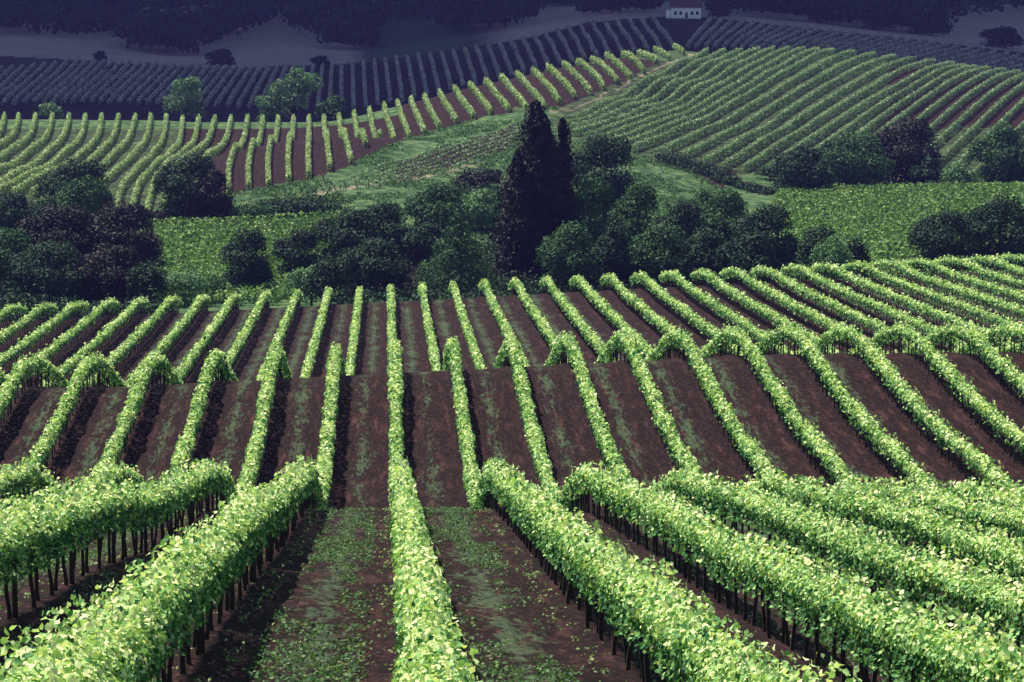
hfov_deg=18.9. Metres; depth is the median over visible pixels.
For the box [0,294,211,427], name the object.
vine row
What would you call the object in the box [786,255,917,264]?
vine row
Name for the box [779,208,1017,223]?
vine row
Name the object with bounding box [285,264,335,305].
bush
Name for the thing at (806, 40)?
vine row
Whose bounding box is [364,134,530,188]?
vine row
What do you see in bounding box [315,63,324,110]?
vine row
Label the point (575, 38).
vine row
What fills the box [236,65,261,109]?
vine row
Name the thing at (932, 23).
tree
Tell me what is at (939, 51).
vine row
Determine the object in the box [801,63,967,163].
vine row
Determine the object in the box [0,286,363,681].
vine row
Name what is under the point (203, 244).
vine row
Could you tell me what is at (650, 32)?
vine row
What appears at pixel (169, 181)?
tree
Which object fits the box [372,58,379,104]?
vine row
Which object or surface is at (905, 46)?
vine row
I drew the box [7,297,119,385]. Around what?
vine row
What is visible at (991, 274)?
vine row
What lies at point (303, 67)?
vine row
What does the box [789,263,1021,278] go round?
vine row
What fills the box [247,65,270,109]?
vine row
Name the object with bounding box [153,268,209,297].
bush
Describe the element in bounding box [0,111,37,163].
vine row
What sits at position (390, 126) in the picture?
vine row
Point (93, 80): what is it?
vine row
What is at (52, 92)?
vine row
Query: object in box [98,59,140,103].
vine row
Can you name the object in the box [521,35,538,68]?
vine row
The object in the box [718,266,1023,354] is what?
vine row
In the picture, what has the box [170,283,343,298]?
vine row
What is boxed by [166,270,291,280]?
vine row
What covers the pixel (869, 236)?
vine row
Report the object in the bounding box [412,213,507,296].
tree
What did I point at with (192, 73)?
vine row
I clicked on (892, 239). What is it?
vine row
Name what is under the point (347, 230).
tree
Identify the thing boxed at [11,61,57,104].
vine row
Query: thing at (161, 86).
vine row
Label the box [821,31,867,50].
vine row
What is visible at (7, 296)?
undergrowth
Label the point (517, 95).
vine row
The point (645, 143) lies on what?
vine row
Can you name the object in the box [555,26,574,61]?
vine row
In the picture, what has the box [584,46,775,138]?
vine row
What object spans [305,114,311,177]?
vine row
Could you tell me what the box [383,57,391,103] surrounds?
vine row
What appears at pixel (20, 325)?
vine row
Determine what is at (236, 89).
vine row
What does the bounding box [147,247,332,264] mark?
vine row
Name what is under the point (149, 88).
vine row
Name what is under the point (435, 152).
vine row
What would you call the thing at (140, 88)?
vine row
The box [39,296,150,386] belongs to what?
vine row
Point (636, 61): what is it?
vine row
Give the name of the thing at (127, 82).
vine row
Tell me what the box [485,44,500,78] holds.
vine row
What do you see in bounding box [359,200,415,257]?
tree
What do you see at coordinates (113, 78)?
vine row
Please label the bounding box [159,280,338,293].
vine row
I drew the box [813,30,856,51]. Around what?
vine row
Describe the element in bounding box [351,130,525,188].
vine row
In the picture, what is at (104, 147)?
vine row
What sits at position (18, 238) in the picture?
tree
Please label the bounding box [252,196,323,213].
bush
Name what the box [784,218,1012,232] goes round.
vine row
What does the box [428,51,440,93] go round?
vine row
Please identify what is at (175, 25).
forest
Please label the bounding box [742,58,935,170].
vine row
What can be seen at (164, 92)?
vine row
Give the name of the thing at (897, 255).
vine row
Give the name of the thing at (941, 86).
vine row
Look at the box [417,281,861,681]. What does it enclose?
vine row
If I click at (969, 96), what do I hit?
vine row
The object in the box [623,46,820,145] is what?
vine row
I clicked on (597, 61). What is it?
vine row
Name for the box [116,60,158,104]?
vine row
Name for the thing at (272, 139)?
vine row
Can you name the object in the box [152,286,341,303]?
vine row
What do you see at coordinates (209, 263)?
vine row
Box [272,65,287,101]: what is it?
vine row
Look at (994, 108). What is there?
vine row
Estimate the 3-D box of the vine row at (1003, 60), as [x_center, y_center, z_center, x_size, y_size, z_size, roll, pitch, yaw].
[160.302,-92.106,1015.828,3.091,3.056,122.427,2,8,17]
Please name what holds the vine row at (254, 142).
on the ground
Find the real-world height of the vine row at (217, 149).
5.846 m
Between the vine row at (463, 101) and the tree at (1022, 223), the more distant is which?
the vine row at (463, 101)
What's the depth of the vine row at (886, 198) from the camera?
506.56 m
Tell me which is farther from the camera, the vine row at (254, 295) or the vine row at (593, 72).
the vine row at (593, 72)
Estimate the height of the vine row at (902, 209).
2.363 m
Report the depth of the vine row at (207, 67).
1006.25 m
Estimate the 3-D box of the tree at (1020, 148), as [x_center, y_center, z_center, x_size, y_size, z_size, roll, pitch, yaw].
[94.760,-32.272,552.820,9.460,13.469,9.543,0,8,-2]
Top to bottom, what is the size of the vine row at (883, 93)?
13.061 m
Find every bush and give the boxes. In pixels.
[38,101,63,118]
[125,259,169,301]
[146,209,172,222]
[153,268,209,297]
[193,275,229,296]
[230,203,280,216]
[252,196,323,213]
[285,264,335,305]
[302,253,354,298]
[450,165,503,189]
[753,166,781,179]
[795,221,842,280]
[808,234,861,279]
[839,232,870,276]
[941,159,978,184]
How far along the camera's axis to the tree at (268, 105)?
683.09 m
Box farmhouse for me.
[666,0,702,18]
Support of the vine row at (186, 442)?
on the ground
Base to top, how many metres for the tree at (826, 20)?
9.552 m
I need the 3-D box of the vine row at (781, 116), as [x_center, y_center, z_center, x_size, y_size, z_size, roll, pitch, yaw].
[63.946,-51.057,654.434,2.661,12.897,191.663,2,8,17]
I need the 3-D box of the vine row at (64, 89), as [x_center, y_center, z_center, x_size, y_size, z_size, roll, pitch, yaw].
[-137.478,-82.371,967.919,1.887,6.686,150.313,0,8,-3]
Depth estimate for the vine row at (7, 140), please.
614.95 m
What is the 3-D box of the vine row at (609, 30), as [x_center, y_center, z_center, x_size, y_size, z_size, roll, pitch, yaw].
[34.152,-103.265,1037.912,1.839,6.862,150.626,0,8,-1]
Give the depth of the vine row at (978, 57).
1020.08 m
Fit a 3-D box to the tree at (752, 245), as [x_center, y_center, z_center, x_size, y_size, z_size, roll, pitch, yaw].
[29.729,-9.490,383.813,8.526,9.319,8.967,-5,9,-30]
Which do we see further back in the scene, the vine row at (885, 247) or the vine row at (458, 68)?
the vine row at (458, 68)
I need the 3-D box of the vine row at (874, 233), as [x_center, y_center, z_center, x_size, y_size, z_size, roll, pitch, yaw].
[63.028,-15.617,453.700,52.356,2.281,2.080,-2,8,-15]
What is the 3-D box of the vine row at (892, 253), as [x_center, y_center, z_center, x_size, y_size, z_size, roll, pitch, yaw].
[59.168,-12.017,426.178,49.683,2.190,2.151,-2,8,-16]
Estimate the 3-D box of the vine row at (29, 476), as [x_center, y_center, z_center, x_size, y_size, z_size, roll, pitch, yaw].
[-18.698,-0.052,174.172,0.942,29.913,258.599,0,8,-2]
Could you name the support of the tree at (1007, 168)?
on the ground
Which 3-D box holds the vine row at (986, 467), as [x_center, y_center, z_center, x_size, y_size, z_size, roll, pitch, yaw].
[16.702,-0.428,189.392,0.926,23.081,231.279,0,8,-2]
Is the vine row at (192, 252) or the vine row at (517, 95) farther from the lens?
the vine row at (517, 95)
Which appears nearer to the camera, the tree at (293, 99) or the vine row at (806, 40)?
the tree at (293, 99)
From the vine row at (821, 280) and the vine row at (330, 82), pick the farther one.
the vine row at (330, 82)
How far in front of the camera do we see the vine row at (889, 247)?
433.28 m
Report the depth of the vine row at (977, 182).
538.78 m
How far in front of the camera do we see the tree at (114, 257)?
368.29 m
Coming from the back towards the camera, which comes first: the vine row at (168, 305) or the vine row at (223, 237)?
the vine row at (223, 237)
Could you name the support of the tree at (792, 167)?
on the ground
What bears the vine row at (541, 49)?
on the ground
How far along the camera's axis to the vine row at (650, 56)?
702.52 m
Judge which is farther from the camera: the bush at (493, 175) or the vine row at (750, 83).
the vine row at (750, 83)
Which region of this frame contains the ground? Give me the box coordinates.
[0,0,1023,681]
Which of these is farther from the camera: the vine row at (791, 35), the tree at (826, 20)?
the tree at (826, 20)
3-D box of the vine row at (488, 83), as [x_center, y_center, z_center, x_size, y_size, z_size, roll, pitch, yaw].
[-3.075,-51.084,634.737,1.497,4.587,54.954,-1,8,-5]
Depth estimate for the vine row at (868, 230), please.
455.10 m
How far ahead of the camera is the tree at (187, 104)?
683.80 m
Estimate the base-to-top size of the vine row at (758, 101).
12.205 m
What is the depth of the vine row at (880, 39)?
1039.02 m
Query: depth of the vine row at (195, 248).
430.77 m
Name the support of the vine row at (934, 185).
on the ground
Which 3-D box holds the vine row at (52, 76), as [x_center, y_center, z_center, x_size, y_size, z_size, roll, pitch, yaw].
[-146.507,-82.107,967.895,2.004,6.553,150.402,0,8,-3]
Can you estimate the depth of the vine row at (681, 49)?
728.19 m
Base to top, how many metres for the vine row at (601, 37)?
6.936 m
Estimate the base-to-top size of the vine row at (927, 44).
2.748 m
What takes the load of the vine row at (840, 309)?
on the ground
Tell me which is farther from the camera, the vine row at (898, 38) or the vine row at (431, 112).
the vine row at (898, 38)
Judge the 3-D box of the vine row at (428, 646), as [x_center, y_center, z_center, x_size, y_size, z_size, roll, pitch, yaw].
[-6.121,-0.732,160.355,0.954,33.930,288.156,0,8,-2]
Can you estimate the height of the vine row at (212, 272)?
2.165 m
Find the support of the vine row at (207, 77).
on the ground
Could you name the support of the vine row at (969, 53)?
on the ground
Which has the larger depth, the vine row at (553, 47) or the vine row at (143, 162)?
the vine row at (553, 47)
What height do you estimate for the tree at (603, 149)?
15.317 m
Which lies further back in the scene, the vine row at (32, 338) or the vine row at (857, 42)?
the vine row at (857, 42)
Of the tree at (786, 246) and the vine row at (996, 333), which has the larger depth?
the tree at (786, 246)
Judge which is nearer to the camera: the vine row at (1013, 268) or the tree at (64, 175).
the vine row at (1013, 268)
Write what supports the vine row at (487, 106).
on the ground
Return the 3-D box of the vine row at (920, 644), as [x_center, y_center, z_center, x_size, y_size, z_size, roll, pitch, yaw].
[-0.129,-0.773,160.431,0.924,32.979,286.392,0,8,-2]
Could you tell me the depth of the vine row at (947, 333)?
167.46 m
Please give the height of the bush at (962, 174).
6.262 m
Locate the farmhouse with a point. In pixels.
(685, 9)
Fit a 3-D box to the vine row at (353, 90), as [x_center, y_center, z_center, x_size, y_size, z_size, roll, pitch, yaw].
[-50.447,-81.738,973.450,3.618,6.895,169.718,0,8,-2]
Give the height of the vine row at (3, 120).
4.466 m
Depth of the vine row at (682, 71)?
650.53 m
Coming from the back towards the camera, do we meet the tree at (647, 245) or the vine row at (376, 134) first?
the vine row at (376, 134)
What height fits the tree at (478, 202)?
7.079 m
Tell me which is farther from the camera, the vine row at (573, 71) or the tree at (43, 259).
the vine row at (573, 71)
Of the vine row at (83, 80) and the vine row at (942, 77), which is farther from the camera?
the vine row at (83, 80)
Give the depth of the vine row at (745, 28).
1043.64 m
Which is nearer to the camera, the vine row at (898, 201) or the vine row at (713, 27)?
the vine row at (898, 201)
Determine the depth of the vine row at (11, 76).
990.80 m
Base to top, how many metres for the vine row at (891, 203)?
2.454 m
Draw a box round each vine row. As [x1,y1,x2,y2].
[0,62,35,96]
[0,64,14,81]
[0,64,25,90]
[0,111,6,137]
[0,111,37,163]
[0,111,54,172]
[0,112,20,148]
[0,112,71,186]
[0,112,87,194]
[0,286,333,619]
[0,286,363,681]
[0,289,303,565]
[0,290,272,511]
[0,294,181,387]
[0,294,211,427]
[0,300,90,371]
[0,302,28,327]
[0,302,58,349]
[1,61,45,105]
[4,291,242,508]
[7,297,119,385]
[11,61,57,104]
[11,112,103,193]
[22,59,67,103]
[29,112,120,195]
[32,59,77,104]
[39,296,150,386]
[42,58,87,103]
[51,58,96,103]
[60,59,105,103]
[70,58,113,103]
[79,59,122,102]
[89,59,131,102]
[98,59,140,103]
[99,113,137,170]
[100,112,153,184]
[107,61,150,103]
[114,113,168,207]
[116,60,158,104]
[126,60,167,103]
[130,114,184,204]
[136,61,175,104]
[136,227,315,238]
[139,252,323,266]
[140,255,332,271]
[141,262,337,274]
[144,223,337,235]
[145,61,184,104]
[145,114,200,209]
[146,215,335,230]
[147,209,341,225]
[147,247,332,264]
[147,258,333,272]
[148,219,321,232]
[152,230,331,243]
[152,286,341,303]
[152,288,342,306]
[153,237,335,249]
[155,62,193,105]
[157,240,334,254]
[158,245,327,259]
[159,114,216,209]
[159,233,320,246]
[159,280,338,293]
[161,243,335,258]
[161,265,324,280]
[164,63,201,104]
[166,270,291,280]
[168,272,300,285]
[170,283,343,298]
[177,64,210,103]
[190,64,218,99]
[195,64,227,102]
[195,114,233,182]
[203,64,235,107]
[209,277,342,289]
[213,64,244,107]
[225,65,252,108]
[225,113,249,192]
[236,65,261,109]
[245,114,264,188]
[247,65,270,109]
[257,65,278,108]
[265,114,280,186]
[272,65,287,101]
[280,66,295,110]
[285,113,295,182]
[291,65,305,108]
[304,64,314,110]
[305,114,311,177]
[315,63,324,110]
[318,118,527,191]
[321,114,332,171]
[327,63,333,104]
[330,124,525,190]
[336,112,353,162]
[339,62,343,109]
[339,128,522,188]
[350,60,355,109]
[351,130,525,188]
[352,109,367,145]
[361,59,367,106]
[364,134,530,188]
[367,105,382,137]
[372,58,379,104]
[374,138,526,187]
[382,101,395,138]
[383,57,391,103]
[386,284,478,681]
[394,55,404,101]
[395,98,411,136]
[405,54,416,98]
[408,95,426,133]
[416,52,428,95]
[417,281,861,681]
[422,93,441,127]
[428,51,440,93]
[437,88,458,123]
[439,50,452,91]
[448,280,1023,681]
[451,48,464,88]
[452,84,475,118]
[463,47,477,84]
[467,80,492,114]
[474,44,489,78]
[478,278,1023,655]
[483,77,510,111]
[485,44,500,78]
[497,41,513,76]
[498,73,528,108]
[508,277,1023,591]
[509,39,525,73]
[514,70,546,107]
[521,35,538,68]
[530,66,561,103]
[532,32,549,63]
[539,275,1023,545]
[544,29,561,64]
[545,62,576,99]
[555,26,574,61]
[561,59,591,94]
[563,47,708,122]
[566,47,726,126]
[567,23,586,59]
[568,274,1023,537]
[569,47,742,130]
[571,45,760,134]
[576,58,605,89]
[579,20,598,56]
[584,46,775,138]
[589,55,619,83]
[591,19,611,53]
[599,45,790,140]
[599,272,1023,523]
[603,18,623,52]
[604,51,633,79]
[608,46,805,141]
[615,17,636,53]
[620,49,646,73]
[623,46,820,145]
[627,16,649,51]
[629,270,1019,492]
[631,47,835,152]
[637,49,658,63]
[639,16,663,48]
[651,16,673,48]
[653,46,671,60]
[655,49,856,154]
[658,269,1023,467]
[673,43,684,54]
[679,51,876,157]
[685,17,711,48]
[690,267,1023,406]
[694,17,723,48]
[702,53,897,163]
[703,18,734,47]
[712,19,744,48]
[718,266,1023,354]
[721,19,755,47]
[722,56,916,167]
[731,21,766,49]
[740,21,777,48]
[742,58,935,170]
[748,22,788,49]
[749,265,1023,353]
[759,24,799,49]
[764,60,954,167]
[767,25,810,47]
[771,191,1023,207]
[771,193,1023,210]
[772,188,1023,205]
[772,238,997,250]
[774,222,1013,236]
[774,224,1007,239]
[774,230,1002,242]
[775,185,1023,201]
[775,197,1023,213]
[777,26,821,48]
[777,182,1023,197]
[777,184,1023,199]
[779,181,1022,196]
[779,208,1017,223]
[780,180,1023,194]
[780,232,1006,245]
[780,263,977,353]
[783,180,1016,193]
[783,220,1018,234]
[784,201,1023,215]
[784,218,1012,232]
[784,265,1022,277]
[786,204,1023,219]
[786,211,1022,225]
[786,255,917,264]
[787,213,1022,230]
[788,269,974,280]
[789,27,833,50]
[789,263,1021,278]
[791,250,997,264]
[796,245,998,261]
[800,235,997,247]
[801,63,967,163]
[803,29,844,50]
[810,242,997,256]
[810,261,1012,348]
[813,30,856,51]
[819,64,978,162]
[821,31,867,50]
[832,32,879,54]
[839,260,1023,339]
[842,34,891,55]
[843,239,996,255]
[845,65,991,167]
[854,35,903,55]
[862,36,914,56]
[865,67,1005,165]
[870,258,1023,321]
[874,37,926,57]
[884,39,938,59]
[896,40,949,59]
[897,69,1021,160]
[900,255,1023,306]
[904,72,1023,168]
[912,43,961,62]
[919,45,973,60]
[932,254,1023,292]
[933,46,985,63]
[938,81,1023,165]
[945,97,1023,173]
[948,49,997,64]
[961,254,1023,278]
[964,50,1009,65]
[968,53,1021,69]
[969,121,1023,178]
[981,57,1023,70]
[990,252,1023,269]
[994,63,1023,73]
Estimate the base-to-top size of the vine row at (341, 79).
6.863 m
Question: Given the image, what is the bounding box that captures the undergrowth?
[0,147,1016,321]
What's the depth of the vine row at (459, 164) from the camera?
530.95 m
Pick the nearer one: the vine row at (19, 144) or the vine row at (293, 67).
the vine row at (19, 144)
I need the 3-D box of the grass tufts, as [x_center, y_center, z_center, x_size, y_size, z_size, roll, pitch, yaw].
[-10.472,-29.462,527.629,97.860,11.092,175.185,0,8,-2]
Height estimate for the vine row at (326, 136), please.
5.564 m
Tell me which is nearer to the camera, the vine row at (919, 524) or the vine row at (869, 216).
the vine row at (919, 524)
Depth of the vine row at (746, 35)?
1038.03 m
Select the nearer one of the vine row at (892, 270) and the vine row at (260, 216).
the vine row at (892, 270)
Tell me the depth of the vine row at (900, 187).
524.89 m
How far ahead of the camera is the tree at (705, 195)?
422.23 m
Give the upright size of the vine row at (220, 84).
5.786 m
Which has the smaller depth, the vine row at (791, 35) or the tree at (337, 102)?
the tree at (337, 102)
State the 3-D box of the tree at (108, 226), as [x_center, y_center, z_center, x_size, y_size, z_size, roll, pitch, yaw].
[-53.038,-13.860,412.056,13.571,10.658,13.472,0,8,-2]
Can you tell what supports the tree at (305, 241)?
on the ground
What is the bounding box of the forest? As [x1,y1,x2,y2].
[0,0,1023,54]
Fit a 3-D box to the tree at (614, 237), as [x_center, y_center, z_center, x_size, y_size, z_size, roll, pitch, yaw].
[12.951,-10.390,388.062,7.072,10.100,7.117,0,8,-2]
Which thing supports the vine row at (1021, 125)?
on the ground
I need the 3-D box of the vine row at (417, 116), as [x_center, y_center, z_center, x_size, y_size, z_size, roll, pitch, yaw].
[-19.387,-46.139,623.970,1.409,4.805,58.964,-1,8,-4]
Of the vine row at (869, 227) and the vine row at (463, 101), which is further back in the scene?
the vine row at (463, 101)
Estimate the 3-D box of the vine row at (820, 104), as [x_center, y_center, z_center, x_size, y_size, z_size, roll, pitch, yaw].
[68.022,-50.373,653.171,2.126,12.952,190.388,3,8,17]
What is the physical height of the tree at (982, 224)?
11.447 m
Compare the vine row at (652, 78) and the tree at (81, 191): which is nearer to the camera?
the tree at (81, 191)
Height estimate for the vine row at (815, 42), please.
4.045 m
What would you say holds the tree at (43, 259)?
on the ground
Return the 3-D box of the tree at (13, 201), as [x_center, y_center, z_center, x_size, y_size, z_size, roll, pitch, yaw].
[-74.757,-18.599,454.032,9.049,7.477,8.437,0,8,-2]
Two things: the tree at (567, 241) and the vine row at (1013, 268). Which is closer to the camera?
the vine row at (1013, 268)
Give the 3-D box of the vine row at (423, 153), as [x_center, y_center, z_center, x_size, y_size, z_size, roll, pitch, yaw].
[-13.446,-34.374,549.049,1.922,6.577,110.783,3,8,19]
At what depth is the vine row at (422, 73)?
968.02 m
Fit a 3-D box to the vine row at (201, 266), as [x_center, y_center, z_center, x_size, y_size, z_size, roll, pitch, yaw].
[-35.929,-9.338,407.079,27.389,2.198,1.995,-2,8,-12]
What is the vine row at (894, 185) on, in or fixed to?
on the ground
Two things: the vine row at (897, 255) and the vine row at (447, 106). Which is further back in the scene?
the vine row at (447, 106)
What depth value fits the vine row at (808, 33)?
1046.75 m
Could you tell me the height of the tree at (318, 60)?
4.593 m
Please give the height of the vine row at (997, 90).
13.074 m
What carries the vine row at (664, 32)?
on the ground
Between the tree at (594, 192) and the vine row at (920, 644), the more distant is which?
the tree at (594, 192)
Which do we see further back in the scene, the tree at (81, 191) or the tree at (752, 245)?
the tree at (81, 191)
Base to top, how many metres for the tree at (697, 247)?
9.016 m
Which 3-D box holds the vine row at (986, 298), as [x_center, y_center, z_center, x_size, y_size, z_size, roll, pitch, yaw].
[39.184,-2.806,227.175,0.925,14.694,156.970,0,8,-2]
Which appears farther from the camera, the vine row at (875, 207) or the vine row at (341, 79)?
the vine row at (341, 79)
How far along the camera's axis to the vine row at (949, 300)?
254.83 m
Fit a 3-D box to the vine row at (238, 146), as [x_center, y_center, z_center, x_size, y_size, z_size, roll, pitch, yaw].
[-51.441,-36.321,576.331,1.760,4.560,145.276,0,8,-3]
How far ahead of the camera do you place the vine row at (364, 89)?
948.25 m
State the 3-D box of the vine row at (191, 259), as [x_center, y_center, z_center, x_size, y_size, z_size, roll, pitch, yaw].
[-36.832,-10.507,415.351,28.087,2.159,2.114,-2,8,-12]
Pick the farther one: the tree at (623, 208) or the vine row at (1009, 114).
the vine row at (1009, 114)
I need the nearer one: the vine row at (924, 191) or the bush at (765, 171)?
the vine row at (924, 191)
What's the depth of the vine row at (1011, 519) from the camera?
128.91 m
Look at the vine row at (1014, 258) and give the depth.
295.92 m
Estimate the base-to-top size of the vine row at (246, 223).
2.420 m
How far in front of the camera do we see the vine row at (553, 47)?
1003.37 m
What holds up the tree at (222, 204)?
on the ground
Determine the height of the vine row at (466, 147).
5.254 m
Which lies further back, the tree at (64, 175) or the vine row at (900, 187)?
the vine row at (900, 187)
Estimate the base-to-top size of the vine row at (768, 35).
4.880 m
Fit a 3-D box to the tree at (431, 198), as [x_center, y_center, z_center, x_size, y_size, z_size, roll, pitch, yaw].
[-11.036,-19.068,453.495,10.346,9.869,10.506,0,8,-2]
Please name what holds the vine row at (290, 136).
on the ground
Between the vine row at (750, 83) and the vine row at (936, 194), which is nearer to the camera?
the vine row at (936, 194)
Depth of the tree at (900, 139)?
553.07 m
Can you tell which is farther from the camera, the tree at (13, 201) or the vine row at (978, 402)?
the tree at (13, 201)
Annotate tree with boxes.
[0,190,31,232]
[0,227,39,287]
[1,240,92,305]
[12,201,100,271]
[33,156,115,218]
[36,175,110,231]
[67,242,149,304]
[70,199,166,270]
[93,50,107,61]
[151,150,220,220]
[162,76,206,121]
[192,168,236,220]
[204,48,235,66]
[217,227,275,292]
[254,94,284,121]
[268,66,323,119]
[271,225,323,279]
[309,55,330,66]
[311,205,383,261]
[314,93,351,121]
[336,236,412,294]
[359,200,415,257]
[399,221,446,262]
[403,179,470,239]
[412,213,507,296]
[457,188,502,228]
[534,220,603,292]
[560,172,620,268]
[567,129,642,222]
[589,220,640,287]
[607,177,659,267]
[623,221,698,288]
[648,197,711,263]
[676,227,730,285]
[682,184,721,236]
[693,186,749,253]
[705,0,731,17]
[712,229,783,283]
[732,202,802,269]
[770,144,835,192]
[807,1,843,22]
[819,131,895,187]
[862,17,896,28]
[870,117,945,183]
[904,11,954,34]
[906,156,946,186]
[906,207,981,272]
[957,193,1023,269]
[967,121,1023,182]
[978,25,1023,47]
[1013,216,1023,265]
[1014,140,1023,181]
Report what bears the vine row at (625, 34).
on the ground
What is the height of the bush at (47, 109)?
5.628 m
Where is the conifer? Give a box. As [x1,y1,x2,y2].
[485,100,585,281]
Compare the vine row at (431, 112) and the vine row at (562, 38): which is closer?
the vine row at (431, 112)
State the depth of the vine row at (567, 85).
648.17 m
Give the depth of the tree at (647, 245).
385.44 m
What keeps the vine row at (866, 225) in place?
on the ground
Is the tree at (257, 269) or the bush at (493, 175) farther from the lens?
the bush at (493, 175)
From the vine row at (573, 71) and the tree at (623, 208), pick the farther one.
the vine row at (573, 71)
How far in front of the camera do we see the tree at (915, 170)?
548.05 m
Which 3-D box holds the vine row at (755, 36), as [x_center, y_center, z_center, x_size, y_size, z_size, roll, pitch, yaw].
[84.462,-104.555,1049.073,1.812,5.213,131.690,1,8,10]
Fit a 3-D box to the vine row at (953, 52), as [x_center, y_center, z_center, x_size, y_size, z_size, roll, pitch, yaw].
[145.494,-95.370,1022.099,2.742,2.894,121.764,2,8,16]
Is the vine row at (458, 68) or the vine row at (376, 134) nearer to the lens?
the vine row at (376, 134)
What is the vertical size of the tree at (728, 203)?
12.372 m
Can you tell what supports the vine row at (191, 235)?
on the ground
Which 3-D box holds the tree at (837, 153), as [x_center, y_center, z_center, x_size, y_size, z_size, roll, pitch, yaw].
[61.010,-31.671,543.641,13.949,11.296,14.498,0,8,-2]
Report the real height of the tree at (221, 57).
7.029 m
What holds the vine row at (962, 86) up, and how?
on the ground
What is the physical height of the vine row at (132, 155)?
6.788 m
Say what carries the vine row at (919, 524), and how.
on the ground
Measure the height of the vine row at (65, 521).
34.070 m
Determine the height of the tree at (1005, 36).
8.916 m
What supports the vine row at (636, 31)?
on the ground
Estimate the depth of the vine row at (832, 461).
142.79 m
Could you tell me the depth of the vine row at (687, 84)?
643.11 m
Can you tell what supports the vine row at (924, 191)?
on the ground
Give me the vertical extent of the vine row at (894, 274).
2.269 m
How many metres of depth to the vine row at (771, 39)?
1046.17 m
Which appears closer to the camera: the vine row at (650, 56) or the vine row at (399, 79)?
the vine row at (650, 56)
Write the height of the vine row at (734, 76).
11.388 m
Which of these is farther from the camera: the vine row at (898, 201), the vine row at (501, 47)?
the vine row at (501, 47)
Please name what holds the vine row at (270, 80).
on the ground
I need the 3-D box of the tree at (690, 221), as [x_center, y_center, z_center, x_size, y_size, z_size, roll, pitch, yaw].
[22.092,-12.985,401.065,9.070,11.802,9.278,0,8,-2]
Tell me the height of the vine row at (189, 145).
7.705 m
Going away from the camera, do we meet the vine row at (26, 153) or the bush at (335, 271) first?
the bush at (335, 271)
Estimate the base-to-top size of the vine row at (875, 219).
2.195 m
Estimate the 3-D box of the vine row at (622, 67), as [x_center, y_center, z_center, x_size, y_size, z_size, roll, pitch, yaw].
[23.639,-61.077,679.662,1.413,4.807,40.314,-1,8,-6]
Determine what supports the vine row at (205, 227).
on the ground
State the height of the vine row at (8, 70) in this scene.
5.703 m
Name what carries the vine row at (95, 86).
on the ground
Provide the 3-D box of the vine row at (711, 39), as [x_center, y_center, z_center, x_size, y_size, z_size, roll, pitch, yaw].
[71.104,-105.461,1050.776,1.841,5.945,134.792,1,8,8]
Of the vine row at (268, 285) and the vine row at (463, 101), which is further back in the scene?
the vine row at (463, 101)
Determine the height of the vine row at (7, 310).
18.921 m
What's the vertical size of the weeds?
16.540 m
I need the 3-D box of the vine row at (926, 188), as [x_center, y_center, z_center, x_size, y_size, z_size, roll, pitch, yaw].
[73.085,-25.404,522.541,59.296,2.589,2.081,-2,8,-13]
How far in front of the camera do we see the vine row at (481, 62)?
982.71 m
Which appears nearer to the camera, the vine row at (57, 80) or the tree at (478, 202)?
the tree at (478, 202)
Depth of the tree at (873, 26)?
1199.30 m
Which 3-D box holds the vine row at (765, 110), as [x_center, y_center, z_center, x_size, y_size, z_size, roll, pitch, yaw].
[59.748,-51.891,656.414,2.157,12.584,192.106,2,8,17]
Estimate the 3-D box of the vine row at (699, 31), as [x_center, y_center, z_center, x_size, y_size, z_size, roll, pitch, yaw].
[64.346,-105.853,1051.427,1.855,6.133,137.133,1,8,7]
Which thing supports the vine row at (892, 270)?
on the ground
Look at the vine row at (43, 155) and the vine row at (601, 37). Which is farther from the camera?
the vine row at (601, 37)
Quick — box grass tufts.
[167,106,722,248]
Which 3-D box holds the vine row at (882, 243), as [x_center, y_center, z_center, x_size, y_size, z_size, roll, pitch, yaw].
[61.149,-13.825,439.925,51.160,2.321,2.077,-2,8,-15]
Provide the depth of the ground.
152.29 m
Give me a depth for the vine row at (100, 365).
149.26 m
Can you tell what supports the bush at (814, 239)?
on the ground
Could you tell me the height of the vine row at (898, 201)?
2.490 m
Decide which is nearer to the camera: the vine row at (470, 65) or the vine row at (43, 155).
the vine row at (43, 155)
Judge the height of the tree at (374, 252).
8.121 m
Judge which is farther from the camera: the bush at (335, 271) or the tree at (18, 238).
the tree at (18, 238)
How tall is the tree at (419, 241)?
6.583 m
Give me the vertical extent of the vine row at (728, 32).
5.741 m
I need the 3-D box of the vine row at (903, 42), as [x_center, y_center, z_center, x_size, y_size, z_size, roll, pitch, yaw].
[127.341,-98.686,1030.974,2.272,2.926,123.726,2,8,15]
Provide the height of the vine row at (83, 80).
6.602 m
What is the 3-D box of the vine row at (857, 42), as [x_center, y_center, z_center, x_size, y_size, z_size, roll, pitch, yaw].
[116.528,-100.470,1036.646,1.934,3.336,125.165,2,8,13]
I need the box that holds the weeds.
[0,506,1023,681]
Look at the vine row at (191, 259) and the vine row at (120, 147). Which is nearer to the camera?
the vine row at (191, 259)
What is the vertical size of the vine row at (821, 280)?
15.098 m
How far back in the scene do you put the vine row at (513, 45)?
986.08 m
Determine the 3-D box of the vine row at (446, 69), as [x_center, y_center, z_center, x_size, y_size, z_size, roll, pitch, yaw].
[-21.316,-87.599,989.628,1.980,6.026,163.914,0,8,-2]
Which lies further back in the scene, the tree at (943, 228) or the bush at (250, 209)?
the bush at (250, 209)
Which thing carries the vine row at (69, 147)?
on the ground
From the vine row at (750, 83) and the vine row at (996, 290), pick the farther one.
the vine row at (750, 83)
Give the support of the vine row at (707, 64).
on the ground
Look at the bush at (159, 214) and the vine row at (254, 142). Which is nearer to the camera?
the bush at (159, 214)

